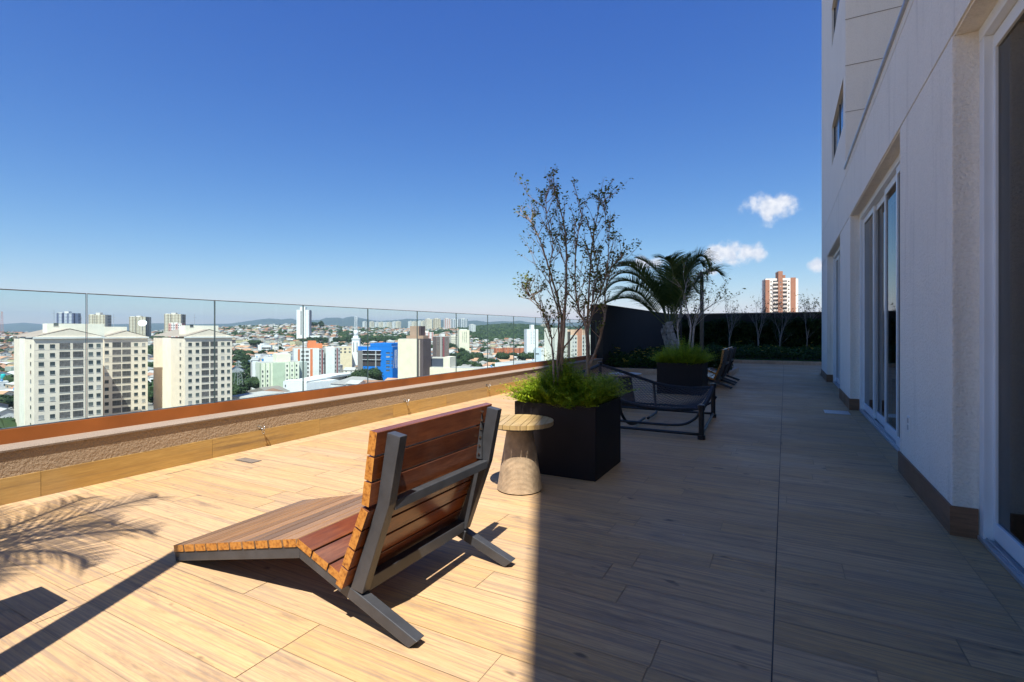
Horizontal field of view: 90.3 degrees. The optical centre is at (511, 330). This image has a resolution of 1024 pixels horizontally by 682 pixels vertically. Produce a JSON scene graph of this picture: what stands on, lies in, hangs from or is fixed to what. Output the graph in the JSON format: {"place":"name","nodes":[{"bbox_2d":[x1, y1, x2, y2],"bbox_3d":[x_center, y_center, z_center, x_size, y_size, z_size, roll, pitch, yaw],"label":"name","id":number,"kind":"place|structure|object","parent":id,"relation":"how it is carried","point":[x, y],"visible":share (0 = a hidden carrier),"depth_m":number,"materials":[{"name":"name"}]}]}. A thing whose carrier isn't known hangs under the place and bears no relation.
{"place":"outdoors","nodes":[
{"label":"outdoors","id":0,"kind":"place"},
{"bbox_2d":[11,340,491,409],"bbox_3d":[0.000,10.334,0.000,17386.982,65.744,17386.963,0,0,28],"label":"ground","id":1,"kind":"structure","parent":0,"point":[150,406],"depth_m":266.55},
{"bbox_2d":[0,379,8,386],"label":"house","id":2,"kind":"structure","parent":1,"relation":"on","point":[2,383],"depth_m":310.27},
{"bbox_2d":[0,356,10,361],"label":"house","id":3,"kind":"structure","parent":1,"relation":"on","point":[4,358],"depth_m":497.17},
{"bbox_2d":[0,393,13,408],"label":"broadleaf tree","id":4,"kind":"object","parent":1,"relation":"on","point":[8,399],"visible":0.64,"depth_m":227.55,"materials":[{"name":"green plant"}]},
{"bbox_2d":[0,407,13,417],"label":"house","id":5,"kind":"structure","parent":1,"relation":"on","point":[5,412],"depth_m":203.90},
{"bbox_2d":[0,391,13,395],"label":"house","id":6,"kind":"structure","parent":1,"relation":"on","point":[4,393],"depth_m":259.82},
{"bbox_2d":[14,323,103,426],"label":"apartment tower","id":7,"kind":"structure","parent":1,"relation":"on","point":[49,372],"depth_m":167.30,"materials":[{"name":"concrete"}]},
{"bbox_2d":[57,311,80,323],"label":"tower","id":8,"kind":"structure","parent":1,"relation":"on","point":[67,317],"depth_m":1004.75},
{"bbox_2d":[89,313,110,326],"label":"tower","id":9,"kind":"structure","parent":1,"relation":"on","point":[99,318],"depth_m":904.36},
{"bbox_2d":[103,314,148,415],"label":"apartment tower","id":10,"kind":"structure","parent":1,"relation":"on","point":[125,370],"depth_m":198.43,"materials":[{"name":"concrete"}]},
{"bbox_2d":[129,316,150,336],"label":"tower","id":11,"kind":"structure","parent":1,"relation":"on","point":[134,327],"depth_m":1004.69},
{"bbox_2d":[138,320,146,329],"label":"water tower","id":12,"kind":"structure","parent":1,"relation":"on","point":[142,323],"depth_m":218.90,"materials":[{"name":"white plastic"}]},
{"bbox_2d":[148,391,152,404],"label":"broadleaf tree","id":13,"kind":"object","parent":1,"relation":"on","point":[150,396],"visible":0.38,"depth_m":259.07,"materials":[{"name":"green plant"}]},
{"bbox_2d":[164,313,185,336],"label":"tower","id":14,"kind":"structure","parent":1,"relation":"on","point":[173,318],"depth_m":953.87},
{"bbox_2d":[169,322,184,336],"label":"tower","id":15,"kind":"structure","parent":1,"relation":"on","point":[174,326],"depth_m":562.07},
{"bbox_2d":[153,314,232,409],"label":"apartment tower","id":16,"kind":"structure","parent":1,"relation":"on","point":[183,368],"depth_m":202.62,"materials":[{"name":"concrete"}]},
{"bbox_2d":[232,384,242,394],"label":"broadleaf tree","id":17,"kind":"object","parent":1,"relation":"on","point":[236,390],"visible":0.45,"depth_m":268.62,"materials":[{"name":"green plant"}]},
{"bbox_2d":[232,349,244,354],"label":"broadleaf tree","id":18,"kind":"object","parent":1,"relation":"on","point":[238,351],"visible":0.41,"depth_m":564.13,"materials":[{"name":"green plant"}]},
{"bbox_2d":[234,361,242,384],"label":"power pylon","id":19,"kind":"object","parent":1,"relation":"on","point":[240,373],"visible":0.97,"depth_m":289.52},
{"bbox_2d":[232,359,250,367],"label":"broadleaf tree","id":20,"kind":"object","parent":1,"relation":"on","point":[242,363],"visible":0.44,"depth_m":418.16,"materials":[{"name":"green plant"}]},
{"bbox_2d":[232,354,251,361],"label":"broadleaf tree","id":21,"kind":"object","parent":1,"relation":"on","point":[238,357],"visible":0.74,"depth_m":486.56,"materials":[{"name":"green plant"}]},
{"bbox_2d":[232,375,259,392],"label":"broadleaf tree","id":22,"kind":"object","parent":1,"relation":"on","point":[252,381],"visible":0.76,"depth_m":304.84,"materials":[{"name":"green plant"}]},
{"bbox_2d":[243,366,250,376],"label":"broadleaf tree","id":23,"kind":"object","parent":1,"relation":"on","point":[247,371],"visible":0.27,"depth_m":345.69,"materials":[{"name":"green plant"}]},
{"bbox_2d":[247,339,261,346],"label":"broadleaf tree","id":24,"kind":"object","parent":1,"relation":"on","point":[254,342],"visible":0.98,"depth_m":695.25,"materials":[{"name":"green plant"}]},
{"bbox_2d":[251,358,259,388],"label":"shop building","id":25,"kind":"structure","parent":1,"relation":"on","point":[253,360],"depth_m":330.30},
{"bbox_2d":[232,391,289,399],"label":"market hall","id":26,"kind":"structure","parent":1,"relation":"on","point":[253,394],"depth_m":220.52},
{"bbox_2d":[258,345,272,350],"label":"office block","id":27,"kind":"structure","parent":1,"relation":"on","point":[265,347],"depth_m":642.84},
{"bbox_2d":[247,386,288,392],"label":"warehouse","id":28,"kind":"structure","parent":1,"relation":"on","point":[267,388],"depth_m":261.28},
{"bbox_2d":[0,324,543,408],"bbox_3d":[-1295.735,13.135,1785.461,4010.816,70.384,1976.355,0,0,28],"label":"houses","id":29,"kind":"structure","parent":1,"relation":"on","point":[8,347],"depth_m":900.10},
{"bbox_2d":[274,334,278,352],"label":"water tower","id":30,"kind":"structure","parent":1,"relation":"on","point":[276,336],"depth_m":499.62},
{"bbox_2d":[262,355,292,360],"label":"warehouse","id":31,"kind":"structure","parent":1,"relation":"on","point":[268,358],"depth_m":359.47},
{"bbox_2d":[255,353,306,387],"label":"apartment block","id":32,"kind":"structure","parent":1,"relation":"on","point":[279,369],"depth_m":312.29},
{"bbox_2d":[0,323,589,428],"bbox_3d":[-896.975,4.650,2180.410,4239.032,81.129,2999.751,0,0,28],"label":"woods","id":33,"kind":"object","parent":1,"relation":"on","point":[502,331],"visible":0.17,"depth_m":1254.43,"materials":[{"name":"plant"}]},
{"bbox_2d":[297,307,321,338],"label":"office tower","id":34,"kind":"structure","parent":1,"relation":"on","point":[307,323],"depth_m":903.65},
{"bbox_2d":[293,341,339,376],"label":"apartment tower","id":35,"kind":"structure","parent":1,"relation":"on","point":[319,359],"depth_m":351.59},
{"bbox_2d":[287,372,351,391],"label":"warehouse","id":36,"kind":"structure","parent":1,"relation":"on","point":[295,385],"depth_m":292.92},
{"bbox_2d":[336,346,351,368],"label":"apartment block","id":37,"kind":"structure","parent":1,"relation":"on","point":[345,356],"depth_m":485.69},
{"bbox_2d":[352,317,360,366],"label":"church tower","id":38,"kind":"structure","parent":1,"relation":"on","point":[356,341],"depth_m":500.61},
{"bbox_2d":[345,367,383,379],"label":"broadleaf tree","id":39,"kind":"object","parent":1,"relation":"on","point":[375,373],"visible":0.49,"depth_m":325.29,"materials":[{"name":"green plant"}]},
{"bbox_2d":[358,343,397,379],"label":"blue building","id":40,"kind":"structure","parent":1,"relation":"on","point":[381,356],"depth_m":375.08,"materials":[{"name":"paint"}]},
{"bbox_2d":[398,326,430,378],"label":"service tower","id":41,"kind":"structure","parent":1,"relation":"on","point":[407,356],"depth_m":248.19,"materials":[{"name":"concrete"}]},
{"bbox_2d":[425,318,431,328],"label":"tower","id":42,"kind":"structure","parent":1,"relation":"on","point":[428,323],"depth_m":1605.84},
{"bbox_2d":[425,331,433,339],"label":"tower","id":43,"kind":"structure","parent":1,"relation":"on","point":[429,334],"depth_m":904.35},
{"bbox_2d":[433,318,440,328],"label":"tower","id":44,"kind":"structure","parent":1,"relation":"on","point":[436,322],"depth_m":1605.49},
{"bbox_2d":[433,334,448,356],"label":"apartment tower","id":45,"kind":"structure","parent":1,"relation":"on","point":[440,345],"depth_m":553.06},
{"bbox_2d":[443,318,450,328],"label":"tower","id":46,"kind":"structure","parent":1,"relation":"on","point":[446,323],"depth_m":1605.80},
{"bbox_2d":[449,335,455,344],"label":"tower","id":47,"kind":"structure","parent":1,"relation":"on","point":[452,339],"depth_m":802.58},
{"bbox_2d":[451,319,458,327],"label":"tower","id":48,"kind":"structure","parent":1,"relation":"on","point":[453,323],"depth_m":1605.02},
{"bbox_2d":[430,356,489,374],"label":"shopping hall","id":49,"kind":"structure","parent":1,"relation":"on","point":[441,365],"depth_m":249.86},
{"bbox_2d":[457,329,468,350],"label":"apartment tower","id":50,"kind":"structure","parent":1,"relation":"on","point":[462,338],"depth_m":702.48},
{"bbox_2d":[459,318,467,327],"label":"tower","id":51,"kind":"structure","parent":1,"relation":"on","point":[463,322],"depth_m":1606.71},
{"bbox_2d":[457,358,469,365],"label":"broadleaf tree","id":52,"kind":"object","parent":1,"relation":"on","point":[460,362],"visible":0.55,"depth_m":457.10,"materials":[{"name":"green plant"}]},
{"bbox_2d":[463,353,476,358],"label":"broadleaf tree","id":53,"kind":"object","parent":1,"relation":"on","point":[473,355],"visible":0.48,"depth_m":567.07,"materials":[{"name":"green plant"}]},
{"bbox_2d":[469,324,475,331],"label":"tower","id":54,"kind":"structure","parent":1,"relation":"on","point":[472,327],"depth_m":1505.97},
{"bbox_2d":[466,361,481,366],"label":"broadleaf tree","id":55,"kind":"object","parent":1,"relation":"on","point":[476,364],"visible":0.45,"depth_m":419.39,"materials":[{"name":"green plant"}]},
{"bbox_2d":[494,346,501,352],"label":"apartment block","id":56,"kind":"structure","parent":1,"relation":"on","point":[498,349],"depth_m":772.18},
{"bbox_2d":[495,352,509,359],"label":"broadleaf tree","id":57,"kind":"object","parent":1,"relation":"on","point":[501,355],"visible":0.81,"depth_m":563.14,"materials":[{"name":"green plant"}]},
{"bbox_2d":[502,346,512,352],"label":"apartment block","id":58,"kind":"structure","parent":1,"relation":"on","point":[507,349],"depth_m":753.09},
{"bbox_2d":[495,360,534,366],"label":"warehouse","id":59,"kind":"structure","parent":1,"relation":"on","point":[505,363],"depth_m":306.99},
{"bbox_2d":[517,351,533,360],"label":"broadleaf tree","id":60,"kind":"object","parent":1,"relation":"on","point":[522,356],"visible":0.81,"depth_m":562.78,"materials":[{"name":"green plant"}]},
{"bbox_2d":[524,325,537,352],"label":"apartment tower","id":61,"kind":"structure","parent":1,"relation":"on","point":[529,339],"depth_m":701.98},
{"bbox_2d":[534,347,544,361],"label":"office block","id":62,"kind":"structure","parent":1,"relation":"on","point":[540,355],"depth_m":351.14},
{"bbox_2d":[544,328,589,360],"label":"apartment tower","id":63,"kind":"structure","parent":1,"relation":"on","point":[576,343],"depth_m":352.42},
{"bbox_2d":[762,271,797,311],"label":"apartment tower","id":64,"kind":"structure","parent":1,"relation":"on","point":[779,283],"depth_m":361.84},
{"bbox_2d":[0,316,583,331],"bbox_3d":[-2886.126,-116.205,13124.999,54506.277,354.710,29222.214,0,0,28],"label":"mountains","id":65,"kind":"structure","parent":0,"point":[33,327],"depth_m":9614.23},
{"bbox_2d":[283,379,338,389],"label":"building","id":66,"kind":"structure","parent":0,"point":[319,384],"depth_m":293.93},
{"bbox_2d":[0,0,821,323],"label":"sky","id":67,"kind":"structure","parent":0,"point":[357,154],"materials":[{"name":"blue"}]},
{"bbox_3d":[5.084,20.330,6.181,12.880,37.640,33.500,0,0,28],"label":"podium building","id":68,"kind":"object","parent":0,"visible":0},
{"bbox_2d":[0,363,1023,681],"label":"terrace slab","id":69,"kind":"structure","parent":68,"relation":"on","point":[538,563],"depth_m":2.41,"materials":[{"name":"beige tile"}]},
{"bbox_2d":[0,358,602,505],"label":"parapet","id":70,"kind":"structure","parent":69,"relation":"on","point":[31,469],"depth_m":4.52,"materials":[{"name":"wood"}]},
{"bbox_2d":[0,289,596,444],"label":"glass railing","id":71,"kind":"object","parent":70,"relation":"on","point":[41,431],"visible":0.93,"depth_m":4.84,"materials":[{"name":"clear glass"}]},
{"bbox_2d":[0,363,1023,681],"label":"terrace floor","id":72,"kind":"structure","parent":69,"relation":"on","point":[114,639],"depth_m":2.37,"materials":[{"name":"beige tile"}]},
{"bbox_2d":[235,457,261,462],"bbox_3d":[-2.337,1.149,4.509,0.240,0.010,0.100,0,0,28],"label":"floor drain","id":73,"kind":"object","parent":72,"relation":"on","point":[247,460],"visible":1,"depth_m":4.49,"materials":[{"name":"metal"}]},
{"bbox_2d":[174,403,514,647],"bbox_3d":[-0.833,0.758,2.517,1.525,0.780,0.830,0,0,28],"label":"lounge chair","id":74,"kind":"object","parent":72,"relation":"on","point":[423,486],"visible":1,"depth_m":2.21,"materials":[{"name":"brown wood"}]},
{"bbox_2d":[497,414,553,495],"bbox_3d":[0.056,0.899,3.703,0.490,0.502,0.490,0,0,28],"label":"side table","id":75,"kind":"object","parent":72,"relation":"on","point":[519,474],"visible":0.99,"depth_m":3.59,"materials":[{"name":"brown wood"}]},
{"bbox_2d":[515,397,620,481],"bbox_3d":[0.487,0.866,4.332,0.695,0.569,0.675,0,0,28],"label":"planter","id":76,"kind":"object","parent":72,"relation":"on","point":[580,442],"visible":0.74,"depth_m":4.00,"materials":[{"name":"black painted metal"},{"name":"soil"}]},
{"bbox_2d":[489,346,639,408],"bbox_3d":[0.492,0.361,4.354,1.133,0.547,1.110,0,0,28],"label":"foxtail fern","id":77,"kind":"object","parent":76,"relation":"in","point":[572,389],"visible":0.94,"depth_m":4.12,"materials":[{"name":"plant"}]},
{"bbox_2d":[512,164,641,385],"bbox_3d":[0.552,-0.336,4.216,1.103,2.027,0.803,0,0,-6],"label":"ornamental tree","id":78,"kind":"object","parent":76,"relation":"in","point":[595,291],"visible":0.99,"depth_m":4.22,"materials":[{"name":"green plant"}]},
{"bbox_2d":[610,372,641,406],"bbox_3d":[1.714,0.899,7.727,0.490,0.502,0.490,0,0,-12],"label":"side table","id":79,"kind":"object","parent":72,"relation":"on","point":[630,385],"visible":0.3,"depth_m":7.62,"materials":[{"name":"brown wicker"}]},
{"bbox_2d":[574,361,716,439],"bbox_3d":[1.646,0.802,6.436,1.700,0.696,1.600,0,0,28],"label":"net lounger","id":80,"kind":"object","parent":72,"relation":"on","point":[691,406],"visible":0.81,"depth_m":6.44,"materials":[{"name":"black metal"}]},
{"bbox_2d":[657,362,707,395],"bbox_3d":[3.195,0.868,9.532,0.784,0.565,0.780,0,0,28],"label":"planter","id":81,"kind":"object","parent":72,"relation":"on","point":[688,374],"visible":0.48,"depth_m":9.19,"materials":[{"name":"soil"}]},
{"bbox_2d":[648,335,718,364],"bbox_3d":[3.205,0.337,9.547,1.293,0.605,1.341,0,0,28],"label":"foxtail fern","id":82,"kind":"object","parent":81,"relation":"in","point":[687,354],"visible":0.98,"depth_m":9.29,"materials":[{"name":"plant"}]},
{"bbox_2d":[665,248,745,347],"bbox_3d":[3.581,-0.402,9.732,1.444,2.247,0.985,0,0,3],"label":"ornamental tree","id":83,"kind":"object","parent":81,"relation":"in","point":[694,310],"visible":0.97,"depth_m":9.70,"materials":[{"name":"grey plant"}]},
{"bbox_2d":[656,348,734,388],"bbox_3d":[3.845,0.758,10.692,1.525,0.780,0.830,0,0,28],"label":"lounge chair","id":84,"kind":"object","parent":72,"relation":"on","point":[722,367],"visible":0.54,"depth_m":10.13,"materials":[{"name":"grey paint"}]},
{"bbox_2d":[602,360,821,376],"bbox_3d":[9.425,1.090,13.924,12.539,0.120,5.950,0,0,28],"label":"bed edging","id":85,"kind":"object","parent":72,"relation":"on","point":[734,370],"visible":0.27,"depth_m":16.93,"materials":[{"name":"stone"}]},
{"bbox_2d":[610,355,820,368],"bbox_3d":[10.512,1.099,15.951,12.545,0.101,10.350,0,0,28],"label":"garden bed","id":86,"kind":"object","parent":72,"relation":"on","point":[642,367],"visible":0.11,"depth_m":15.76,"materials":[{"name":"plant"}]},
{"bbox_2d":[601,247,729,348],"bbox_3d":[4.507,-0.659,15.077,3.650,3.463,4.612,0,0,28],"label":"palm tree","id":87,"kind":"object","parent":86,"relation":"on","point":[666,293],"visible":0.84,"depth_m":14.60,"materials":[{"name":"green plant"}]},
{"bbox_2d":[680,307,681,342],"bbox_3d":[7.171,-0.425,20.974,0.612,2.950,0.186,0,0,7],"label":"lamp post","id":88,"kind":"object","parent":86,"relation":"on","point":[680,328],"visible":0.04,"depth_m":20.96,"materials":[{"name":"metal"}]},
{"bbox_2d":[698,272,703,349],"bbox_3d":[5.655,-0.300,15.197,0.209,2.860,0.624,0,0,18],"label":"lamp post","id":89,"kind":"object","parent":86,"relation":"on","point":[701,326],"visible":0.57,"depth_m":14.95,"materials":[{"name":"metal"}]},
{"bbox_2d":[604,341,821,367],"bbox_3d":[8.400,0.767,17.055,7.874,0.720,10.183,0,0,28],"label":"ground cover","id":90,"kind":"object","parent":86,"relation":"on","point":[754,351],"visible":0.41,"depth_m":17.95,"materials":[{"name":"plant"}]},
{"bbox_2d":[613,341,817,361],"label":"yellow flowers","id":91,"kind":"object","parent":90,"relation":"on","point":[665,347],"visible":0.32,"depth_m":15.21,"materials":[{"name":"green plant"}]},
{"bbox_2d":[702,346,733,369],"bbox_3d":[5.335,0.804,13.411,0.962,0.840,0.966,0,0,28],"label":"round shrub","id":92,"kind":"object","parent":86,"relation":"on","point":[716,351],"visible":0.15,"depth_m":13.17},
{"bbox_2d":[724,291,747,346],"bbox_3d":[8.863,-0.211,20.545,1.012,2.799,1.363,0,0,-32],"label":"young tree","id":93,"kind":"object","parent":86,"relation":"on","point":[730,322],"visible":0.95,"depth_m":20.55,"materials":[{"name":"grey plant"}]},
{"bbox_2d":[673,316,821,348],"bbox_3d":[10.715,0.230,21.363,7.877,1.725,0.751,0,0,28],"label":"hedge","id":94,"kind":"object","parent":86,"relation":"on","point":[713,327],"visible":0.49,"depth_m":21.54,"materials":[{"name":"plant"}]},
{"bbox_2d":[748,291,785,347],"bbox_3d":[10.159,-0.292,20.451,1.485,2.828,1.198,0,0,28],"label":"young tree","id":95,"kind":"object","parent":86,"relation":"on","point":[764,312],"visible":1,"depth_m":20.59,"materials":[{"name":"grey plant"}]},
{"bbox_2d":[734,358,821,361],"bbox_3d":[8.428,1.020,14.886,5.225,0.060,6.434,0,0,28],"label":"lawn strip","id":96,"kind":"object","parent":86,"relation":"on","point":[777,360],"visible":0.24,"depth_m":17.73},
{"bbox_2d":[766,293,800,345],"bbox_3d":[10.946,-0.169,20.626,1.515,2.937,1.068,0,0,-25],"label":"young tree","id":97,"kind":"object","parent":86,"relation":"on","point":[779,334],"visible":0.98,"depth_m":20.59,"materials":[{"name":"grey plant"}]},
{"bbox_2d":[796,294,821,347],"bbox_3d":[12.151,-0.302,20.570,1.462,2.770,1.055,0,0,-3],"label":"young tree","id":98,"kind":"object","parent":86,"relation":"on","point":[805,311],"visible":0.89,"depth_m":20.59,"materials":[{"name":"grey plant"}]},
{"bbox_2d":[708,347,739,383],"bbox_3d":[4.374,0.758,11.679,1.525,0.780,0.830,0,0,28],"label":"lounge chair","id":99,"kind":"object","parent":72,"relation":"on","point":[714,370],"visible":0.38,"depth_m":11.41,"materials":[{"name":"grey paint"}]},
{"bbox_2d":[675,312,821,346],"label":"boundary wall","id":100,"kind":"structure","parent":72,"relation":"on","point":[710,317],"depth_m":21.93,"materials":[{"name":"stone"}]},
{"bbox_2d":[771,369,783,681],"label":"floor joint","id":101,"kind":"object","parent":72,"relation":"on","point":[776,566],"visible":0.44,"depth_m":2.35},
{"bbox_2d":[824,410,850,414],"bbox_3d":[4.571,1.149,7.171,0.300,0.008,0.340,0,0,28],"label":"floor plate","id":102,"kind":"object","parent":72,"relation":"on","point":[837,412],"visible":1,"depth_m":7.13,"materials":[{"name":"metal"}]},
{"bbox_2d":[590,304,667,365],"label":"boundary wall","id":103,"kind":"structure","parent":69,"relation":"on","point":[626,330],"depth_m":16.36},
{"bbox_2d":[821,0,997,538],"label":"apartment building","id":104,"kind":"structure","parent":69,"relation":"on","point":[901,77],"depth_m":3.54,"materials":[{"name":"white paint"}]},
{"bbox_2d":[833,246,839,387],"bbox_3d":[6.492,-0.257,9.988,0.135,2.807,3.060,0,0,28],"label":"sliding door","id":105,"kind":"structure","parent":104,"relation":"attached to","point":[836,319],"depth_m":11.22,"materials":[{"name":"white metal"}]},
{"bbox_2d":[836,254,839,383],"bbox_3d":[7.005,-0.236,10.951,0.028,2.699,0.787,0,0,28],"label":"door leaf","id":106,"kind":"structure","parent":105,"relation":"in","point":[838,257],"depth_m":10.81,"materials":[{"name":"white metal"}]},
{"bbox_2d":[834,0,839,31],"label":"window","id":107,"kind":"structure","parent":104,"relation":"in","point":[837,1],"depth_m":10.07,"materials":[{"name":"glass"}]},
{"bbox_2d":[834,95,842,156],"bbox_3d":[5.959,-3.700,9.224,0.052,0.780,2.310,0,0,28],"label":"window","id":108,"kind":"structure","parent":104,"relation":"in","point":[838,127],"depth_m":9.51,"materials":[{"name":"glass"}]},
{"bbox_2d":[859,153,899,451],"bbox_3d":[4.191,-0.257,5.696,0.135,2.807,3.640,0,0,28],"label":"sliding door","id":109,"kind":"structure","parent":104,"relation":"attached to","point":[879,219],"depth_m":6.10,"materials":[{"name":"white metal"}]},
{"bbox_2d":[864,205,875,418],"bbox_3d":[4.806,-0.236,6.851,0.028,2.699,0.933,0,0,28],"label":"door leaf","id":110,"kind":"structure","parent":109,"relation":"in","point":[870,219],"depth_m":6.76,"materials":[{"name":"white metal"}]},
{"bbox_2d":[876,195,883,425],"bbox_3d":[4.421,-0.236,6.068,0.028,2.699,0.933,0,0,28],"label":"door leaf","id":111,"kind":"structure","parent":109,"relation":"in","point":[880,206],"depth_m":6.23,"materials":[{"name":"white metal"}]},
{"bbox_2d":[884,174,895,439],"bbox_3d":[3.982,-0.236,5.313,0.028,2.699,0.933,0,0,28],"label":"door leaf","id":112,"kind":"structure","parent":109,"relation":"in","point":[890,191],"depth_m":5.48,"materials":[{"name":"white metal"}]},
{"bbox_2d":[896,163,899,447],"bbox_3d":[3.543,-0.236,4.558,0.028,2.699,0.933,0,0,28],"label":"door leaf","id":113,"kind":"structure","parent":109,"relation":"in","point":[898,167],"depth_m":4.93,"materials":[{"name":"white metal"}]},
{"bbox_2d":[907,415,909,432],"bbox_3d":[3.003,0.707,3.859,0.011,0.120,0.070,0,0,28],"label":"socket outlet","id":114,"kind":"object","parent":104,"relation":"attached to","point":[908,423],"visible":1,"depth_m":3.84,"materials":[{"name":"white plastic"}]},
{"bbox_2d":[977,0,1023,587],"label":"sliding door","id":115,"kind":"structure","parent":104,"relation":"attached to","point":[1000,537],"depth_m":2.64,"materials":[{"name":"white metal"}]},
{"bbox_2d":[993,0,1023,567],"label":"door leaf","id":116,"kind":"structure","parent":115,"relation":"in","point":[1008,41],"depth_m":2.57,"materials":[{"name":"white metal"}]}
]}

